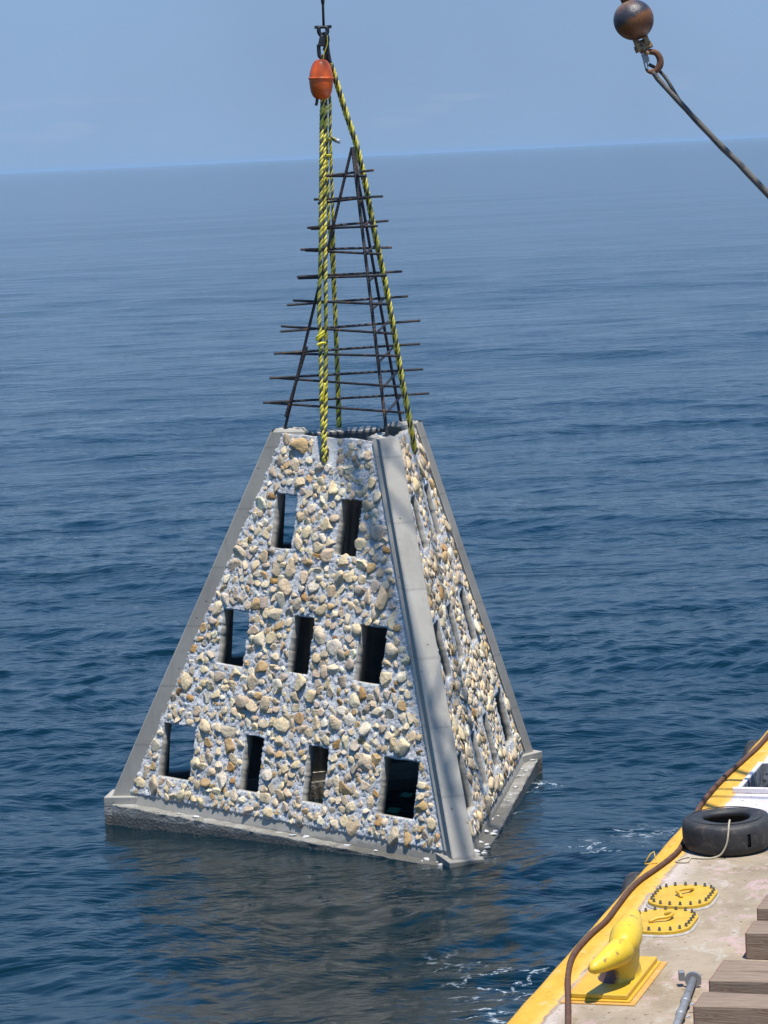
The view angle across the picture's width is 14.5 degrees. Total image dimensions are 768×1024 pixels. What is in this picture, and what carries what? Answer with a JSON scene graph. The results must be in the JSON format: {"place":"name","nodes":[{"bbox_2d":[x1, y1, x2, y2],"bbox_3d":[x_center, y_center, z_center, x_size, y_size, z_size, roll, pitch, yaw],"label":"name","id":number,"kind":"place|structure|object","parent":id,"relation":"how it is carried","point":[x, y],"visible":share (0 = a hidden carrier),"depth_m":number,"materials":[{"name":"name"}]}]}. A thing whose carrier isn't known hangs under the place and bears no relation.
{"place":"outdoors","nodes":[
{"label":"outdoors","id":0,"kind":"place"},
{"bbox_2d":[0,137,767,1023],"bbox_3d":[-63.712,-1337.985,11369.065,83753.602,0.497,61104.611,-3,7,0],"label":"water","id":1,"kind":"structure","parent":0,"point":[588,333],"depth_m":69.02,"materials":[{"name":"blue liquid"}]},
{"bbox_2d":[507,730,767,1023],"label":"deck barge","id":2,"kind":"object","parent":1,"relation":"on","point":[710,943],"visible":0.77,"depth_m":24.74,"materials":[{"name":"paint"}]},
{"bbox_2d":[560,908,667,1005],"bbox_3d":[1.778,3.414,23.349,0.575,0.504,1.292,-1,7,17],"label":"mooring cleat","id":3,"kind":"object","parent":2,"relation":"on","point":[621,971],"visible":1,"depth_m":23.10,"materials":[{"name":"yellow paint"}]},
{"bbox_2d":[620,872,640,894],"bbox_3d":[2.297,3.676,27.350,0.212,0.802,0.802,-1,7,17],"label":"fender tyre","id":4,"kind":"object","parent":2,"relation":"hanging from","point":[630,878],"visible":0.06,"depth_m":27.20,"materials":[{"name":"black rubber"}]},
{"bbox_2d":[644,851,657,864],"bbox_3d":[2.404,3.128,27.203,0.120,0.104,0.075,-5,7,-18],"label":"bent rod","id":5,"kind":"object","parent":2,"relation":"on","point":[645,863],"visible":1,"depth_m":27.20,"materials":[{"name":"yellow paint"}]},
{"bbox_2d":[565,733,767,1023],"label":"wire rope","id":6,"kind":"object","parent":2,"relation":"on","point":[587,937],"visible":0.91,"depth_m":26.04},
{"bbox_2d":[639,906,700,936],"bbox_3d":[2.319,3.392,25.056,0.580,0.095,0.780,-1,7,17],"label":"manhole cover","id":7,"kind":"object","parent":2,"relation":"on","point":[665,922],"visible":0.77,"depth_m":24.98,"materials":[{"name":"yellow metal"}]},
{"bbox_2d":[646,882,719,910],"bbox_3d":[2.567,3.284,25.850,0.580,0.097,0.780,-1,7,17],"label":"manhole cover","id":8,"kind":"object","parent":2,"relation":"on","point":[695,897],"visible":1,"depth_m":25.77,"materials":[{"name":"yellow metal"}]},
{"bbox_2d":[673,970,700,1023],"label":"steel pipe","id":9,"kind":"object","parent":2,"relation":"on","point":[692,979],"visible":1,"depth_m":22.78,"materials":[{"name":"silver metal"}]},
{"bbox_2d":[682,806,767,856],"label":"tyre","id":10,"kind":"object","parent":2,"relation":"on","point":[704,831],"visible":0.99,"depth_m":27.37,"materials":[{"name":"black rubber"}]},
{"bbox_2d":[675,819,730,862],"bbox_3d":[2.950,2.980,27.293,0.669,0.327,0.291,-7,8,-30],"label":"cord","id":11,"kind":"object","parent":10,"relation":"attached to","point":[690,858],"visible":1,"depth_m":27.25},
{"bbox_2d":[693,992,767,1023],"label":"timber","id":12,"kind":"object","parent":2,"relation":"on","point":[722,1008],"visible":1,"depth_m":21.90,"materials":[{"name":"brown wood"}]},
{"bbox_2d":[709,970,767,994],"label":"timber","id":13,"kind":"object","parent":2,"relation":"on","point":[738,982],"visible":0.52,"depth_m":22.54,"materials":[{"name":"brown wood"}]},
{"bbox_2d":[716,960,767,972],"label":"timber","id":14,"kind":"object","parent":2,"relation":"on","point":[743,965],"visible":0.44,"depth_m":22.90,"materials":[{"name":"brown wood"}]},
{"bbox_2d":[742,740,758,757],"bbox_3d":[4.082,2.910,33.088,0.212,0.802,0.802,-1,7,17],"label":"fender tyre","id":15,"kind":"object","parent":2,"relation":"hanging from","point":[750,744],"visible":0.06,"depth_m":32.93,"materials":[{"name":"black rubber"}]},
{"bbox_2d":[745,921,767,959],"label":"timber","id":16,"kind":"object","parent":2,"relation":"on","point":[756,940],"visible":1,"depth_m":23.86,"materials":[{"name":"brown wood"}]},
{"bbox_2d":[757,894,767,920],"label":"timber","id":17,"kind":"object","parent":2,"relation":"on","point":[762,911],"visible":0.73,"depth_m":24.62,"materials":[{"name":"brown wood"}]},
{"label":"crane boom","id":18,"kind":"object","parent":2,"relation":"on","visible":0},
{"bbox_2d":[314,0,331,63],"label":"crane hook","id":19,"kind":"object","parent":18,"relation":"hanging from","point":[324,39],"visible":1,"depth_m":36.26,"materials":[{"name":"metal"}]},
{"bbox_2d":[316,99,340,463],"bbox_3d":[-0.670,-2.932,36.361,0.244,4.714,0.768,0,7,21],"label":"lifting rope","id":20,"kind":"object","parent":19,"relation":"hanging from","point":[324,156],"visible":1,"depth_m":36.28,"materials":[{"name":"yellow fabric"}]},
{"bbox_2d":[308,59,333,105],"bbox_3d":[-0.756,-5.165,36.200,0.311,0.553,0.311,-1,7,0],"label":"orange buoy","id":21,"kind":"object","parent":20,"relation":"hanging from","point":[321,78],"visible":1,"depth_m":36.09,"materials":[{"name":"plastic"}]},
{"bbox_2d":[325,95,341,427],"bbox_3d":[-0.625,-3.026,36.952,0.103,4.664,0.458,-4,7,-10],"label":"lifting rope","id":22,"kind":"object","parent":19,"relation":"hanging from","point":[336,340],"visible":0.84,"depth_m":36.93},
{"bbox_2d":[330,63,416,455],"bbox_3d":[-0.138,-3.055,36.700,0.871,4.838,0.150,-3,7,0],"label":"lifting rope","id":23,"kind":"object","parent":19,"relation":"hanging from","point":[375,236],"visible":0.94,"depth_m":36.66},
{"bbox_2d":[104,147,541,867],"bbox_3d":[-0.028,0.020,36.215,5.978,8.748,5.180,-4,9,-20],"label":"stone pyramid","id":24,"kind":"object","parent":23,"relation":"hanging from","point":[360,677],"visible":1,"depth_m":36.41,"materials":[{"name":"stone"}]},
{"bbox_2d":[613,0,663,74],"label":"crane ball","id":25,"kind":"object","parent":18,"relation":"hanging from","point":[633,20],"visible":1,"depth_m":28.36,"materials":[{"name":"metal"}]},
{"bbox_2d":[648,63,767,198],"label":"grey sling","id":26,"kind":"object","parent":25,"relation":"hanging from","point":[729,154],"visible":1,"depth_m":28.44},
{"bbox_2d":[0,0,767,173],"label":"sky","id":27,"kind":"structure","parent":0,"point":[85,84],"materials":[{"name":"blue"}]}
]}

